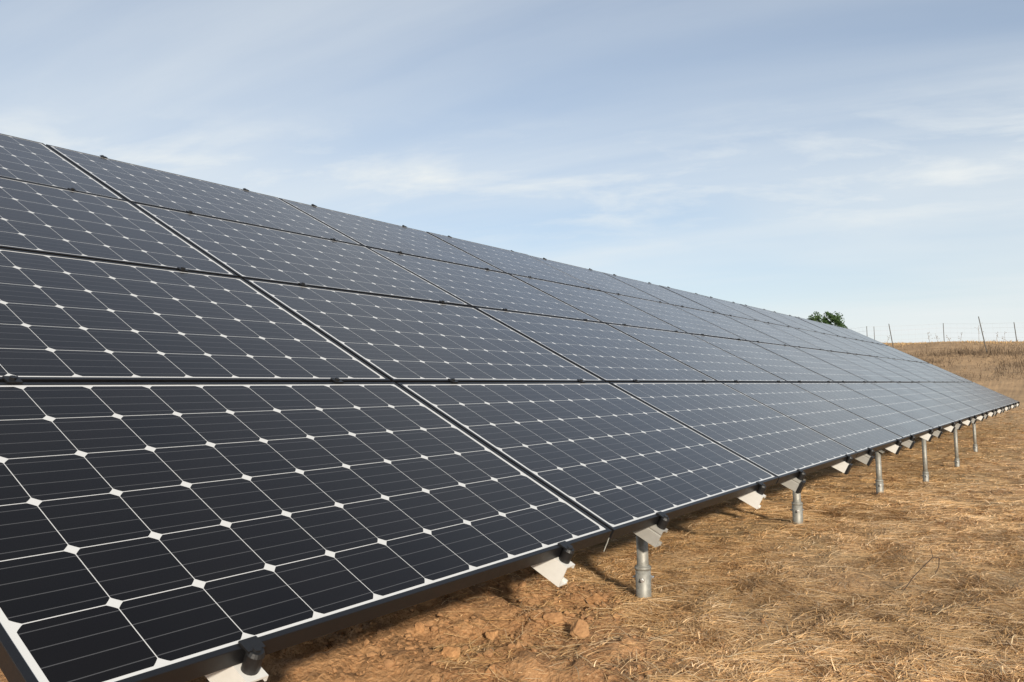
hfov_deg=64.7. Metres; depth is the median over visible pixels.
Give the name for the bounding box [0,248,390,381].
solar panel
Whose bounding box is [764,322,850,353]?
solar panel
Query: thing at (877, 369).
solar panel
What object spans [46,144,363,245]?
solar panel
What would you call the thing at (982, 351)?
tall dry grass
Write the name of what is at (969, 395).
solar panel
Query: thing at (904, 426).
solar panel
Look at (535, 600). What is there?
earth clod
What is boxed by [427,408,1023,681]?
dry straw
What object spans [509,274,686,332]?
solar panel
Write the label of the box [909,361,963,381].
solar panel
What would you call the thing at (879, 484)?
support post
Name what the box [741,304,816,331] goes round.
solar panel
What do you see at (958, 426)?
mounting rail
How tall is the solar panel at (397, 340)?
0.037 m
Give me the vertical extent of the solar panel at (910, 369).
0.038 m
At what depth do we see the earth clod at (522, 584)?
3.00 m
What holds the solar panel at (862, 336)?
attached to the rail
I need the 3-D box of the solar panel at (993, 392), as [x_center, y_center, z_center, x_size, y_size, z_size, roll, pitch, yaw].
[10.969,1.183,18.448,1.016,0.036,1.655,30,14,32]
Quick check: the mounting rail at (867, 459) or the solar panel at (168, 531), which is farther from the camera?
the mounting rail at (867, 459)
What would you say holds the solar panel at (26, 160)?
attached to the mounting rail at (249, 668)
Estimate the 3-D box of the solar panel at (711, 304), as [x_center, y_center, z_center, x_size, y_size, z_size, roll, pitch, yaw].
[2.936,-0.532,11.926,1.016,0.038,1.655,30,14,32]
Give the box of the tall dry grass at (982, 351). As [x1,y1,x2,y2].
[884,339,1023,390]
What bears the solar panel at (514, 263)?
attached to the mounting rail at (896, 448)
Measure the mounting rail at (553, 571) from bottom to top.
0.113 m
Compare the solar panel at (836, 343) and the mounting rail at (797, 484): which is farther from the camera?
the solar panel at (836, 343)
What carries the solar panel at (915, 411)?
attached to the mounting rail at (937, 433)
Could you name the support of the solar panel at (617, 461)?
attached to the mounting rail at (651, 535)
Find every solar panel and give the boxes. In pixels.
[0,133,126,200]
[0,177,237,277]
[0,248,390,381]
[0,382,611,681]
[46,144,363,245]
[132,202,470,306]
[243,278,604,383]
[279,198,505,272]
[367,247,602,322]
[397,382,778,539]
[427,232,600,290]
[474,307,717,381]
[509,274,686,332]
[529,255,668,303]
[602,272,719,313]
[605,292,746,340]
[606,323,786,381]
[609,382,857,483]
[659,285,758,320]
[673,305,789,345]
[691,334,833,381]
[706,296,789,326]
[721,382,903,456]
[723,314,823,349]
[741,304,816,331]
[749,341,868,381]
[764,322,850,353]
[772,311,839,336]
[790,382,934,441]
[793,346,893,381]
[795,328,868,355]
[797,317,857,339]
[816,321,873,342]
[822,333,887,357]
[828,351,913,381]
[836,326,887,345]
[837,382,955,430]
[843,337,903,359]
[853,354,927,381]
[862,341,917,361]
[871,382,971,423]
[876,357,943,381]
[878,344,927,362]
[894,359,954,381]
[897,382,983,417]
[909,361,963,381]
[916,382,993,413]
[920,362,971,381]
[933,382,1000,410]
[946,382,1007,407]
[957,382,1013,405]
[967,382,1018,403]
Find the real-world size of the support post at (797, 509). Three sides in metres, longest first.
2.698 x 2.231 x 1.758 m
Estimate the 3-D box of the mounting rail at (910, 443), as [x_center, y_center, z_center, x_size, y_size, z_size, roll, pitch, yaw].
[1.857,-0.019,7.973,4.224,0.116,0.050,30,14,32]
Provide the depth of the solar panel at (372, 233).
6.34 m
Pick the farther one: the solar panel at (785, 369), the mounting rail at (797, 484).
the solar panel at (785, 369)
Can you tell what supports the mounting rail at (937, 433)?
attached to the support post at (925, 472)
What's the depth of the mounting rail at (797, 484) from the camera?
4.12 m
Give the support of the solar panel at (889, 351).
attached to the rail
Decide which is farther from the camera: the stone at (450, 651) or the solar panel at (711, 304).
the solar panel at (711, 304)
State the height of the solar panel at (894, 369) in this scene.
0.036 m
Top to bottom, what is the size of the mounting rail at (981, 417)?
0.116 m
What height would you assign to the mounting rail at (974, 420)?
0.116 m
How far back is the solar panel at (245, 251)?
4.38 m
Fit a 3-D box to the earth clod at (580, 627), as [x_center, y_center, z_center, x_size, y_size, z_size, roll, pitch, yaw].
[0.204,0.873,2.443,0.073,0.062,0.054,-4,-5,35]
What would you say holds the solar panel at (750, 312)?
attached to the mounting rail at (981, 417)
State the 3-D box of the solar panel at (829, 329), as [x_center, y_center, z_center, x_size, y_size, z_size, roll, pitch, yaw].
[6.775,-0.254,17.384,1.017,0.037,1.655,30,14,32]
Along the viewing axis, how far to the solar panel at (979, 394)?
15.69 m
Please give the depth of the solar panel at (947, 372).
18.97 m
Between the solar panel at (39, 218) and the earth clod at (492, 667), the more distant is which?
the solar panel at (39, 218)
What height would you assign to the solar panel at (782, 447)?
0.036 m
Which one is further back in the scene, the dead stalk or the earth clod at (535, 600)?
the dead stalk
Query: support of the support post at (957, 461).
on the ground at (316, 663)
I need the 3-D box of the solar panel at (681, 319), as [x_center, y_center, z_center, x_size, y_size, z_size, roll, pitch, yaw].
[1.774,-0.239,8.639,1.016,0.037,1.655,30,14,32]
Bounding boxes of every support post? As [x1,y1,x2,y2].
[633,535,653,598]
[790,479,804,523]
[874,449,883,493]
[921,438,928,481]
[953,428,959,466]
[972,423,977,451]
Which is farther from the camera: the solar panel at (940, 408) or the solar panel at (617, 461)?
the solar panel at (940, 408)
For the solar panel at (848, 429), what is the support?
attached to the mounting rail at (896, 448)
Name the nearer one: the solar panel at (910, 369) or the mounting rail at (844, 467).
the mounting rail at (844, 467)
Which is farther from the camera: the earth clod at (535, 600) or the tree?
the tree
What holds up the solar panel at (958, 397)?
attached to the mounting rail at (986, 415)
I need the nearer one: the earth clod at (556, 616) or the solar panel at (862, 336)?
the earth clod at (556, 616)
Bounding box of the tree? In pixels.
[807,311,847,327]
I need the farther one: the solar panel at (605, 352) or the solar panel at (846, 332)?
the solar panel at (846, 332)
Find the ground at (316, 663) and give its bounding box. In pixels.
[0,341,1023,681]
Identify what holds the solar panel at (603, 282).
attached to the mounting rail at (928, 437)
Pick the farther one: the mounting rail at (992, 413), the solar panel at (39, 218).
the mounting rail at (992, 413)
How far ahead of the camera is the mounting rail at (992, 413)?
13.15 m
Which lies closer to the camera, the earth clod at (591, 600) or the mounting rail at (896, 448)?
the earth clod at (591, 600)
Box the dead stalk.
[904,548,939,589]
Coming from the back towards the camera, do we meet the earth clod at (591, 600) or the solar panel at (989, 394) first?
the solar panel at (989, 394)
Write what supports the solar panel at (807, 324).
attached to the rail
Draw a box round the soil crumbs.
[195,559,783,681]
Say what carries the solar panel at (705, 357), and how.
attached to the mounting rail at (896, 448)
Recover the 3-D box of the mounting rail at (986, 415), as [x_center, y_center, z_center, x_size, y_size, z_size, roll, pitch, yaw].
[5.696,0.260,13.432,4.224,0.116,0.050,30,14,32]
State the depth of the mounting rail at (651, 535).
2.75 m
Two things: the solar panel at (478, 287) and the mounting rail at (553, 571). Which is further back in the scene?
the solar panel at (478, 287)
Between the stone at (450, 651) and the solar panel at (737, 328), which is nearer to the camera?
the stone at (450, 651)
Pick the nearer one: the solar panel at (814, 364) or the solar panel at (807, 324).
the solar panel at (814, 364)
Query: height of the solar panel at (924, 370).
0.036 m
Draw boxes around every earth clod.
[484,663,496,676]
[485,630,497,639]
[518,581,526,589]
[527,597,540,604]
[543,612,562,623]
[570,619,589,638]
[585,593,606,604]
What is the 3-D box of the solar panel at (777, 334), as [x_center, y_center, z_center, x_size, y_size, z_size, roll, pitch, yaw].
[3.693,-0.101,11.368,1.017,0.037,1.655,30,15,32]
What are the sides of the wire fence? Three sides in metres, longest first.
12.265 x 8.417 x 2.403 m
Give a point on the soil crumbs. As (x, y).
(407, 635)
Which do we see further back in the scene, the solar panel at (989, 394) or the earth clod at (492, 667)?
the solar panel at (989, 394)
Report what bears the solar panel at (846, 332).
attached to the rail
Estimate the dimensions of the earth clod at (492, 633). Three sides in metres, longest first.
0.038 x 0.036 x 0.028 m
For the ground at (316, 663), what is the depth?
2.90 m
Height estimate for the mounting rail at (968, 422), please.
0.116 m
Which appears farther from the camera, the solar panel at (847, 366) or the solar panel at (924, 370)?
the solar panel at (924, 370)
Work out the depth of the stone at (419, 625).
2.54 m
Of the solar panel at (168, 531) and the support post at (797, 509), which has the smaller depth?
the solar panel at (168, 531)
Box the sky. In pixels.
[0,0,1023,342]
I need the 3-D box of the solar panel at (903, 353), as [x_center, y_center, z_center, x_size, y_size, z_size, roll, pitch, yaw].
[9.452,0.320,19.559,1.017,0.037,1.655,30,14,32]
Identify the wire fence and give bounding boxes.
[851,316,1023,352]
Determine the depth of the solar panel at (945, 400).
11.59 m
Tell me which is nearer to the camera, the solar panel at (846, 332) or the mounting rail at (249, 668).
the mounting rail at (249, 668)
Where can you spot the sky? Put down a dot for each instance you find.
(860, 160)
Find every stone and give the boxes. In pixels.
[414,621,424,631]
[441,646,460,660]
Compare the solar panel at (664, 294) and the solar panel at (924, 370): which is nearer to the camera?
the solar panel at (664, 294)
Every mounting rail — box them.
[2,375,268,681]
[67,188,574,586]
[100,155,668,547]
[243,188,765,508]
[311,204,805,493]
[402,225,852,474]
[448,235,873,465]
[511,250,901,454]
[543,257,915,448]
[589,268,933,441]
[613,274,942,437]
[648,282,955,432]
[669,287,962,429]
[695,293,971,425]
[710,296,976,423]
[734,302,984,420]
[745,304,988,418]
[815,331,994,416]
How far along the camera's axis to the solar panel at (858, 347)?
15.43 m
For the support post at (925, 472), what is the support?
on the ground at (316, 663)
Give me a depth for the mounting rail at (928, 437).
7.69 m
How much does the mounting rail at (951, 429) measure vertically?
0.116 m
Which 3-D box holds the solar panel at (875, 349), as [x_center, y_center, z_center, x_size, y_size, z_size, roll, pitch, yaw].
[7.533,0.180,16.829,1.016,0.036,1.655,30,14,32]

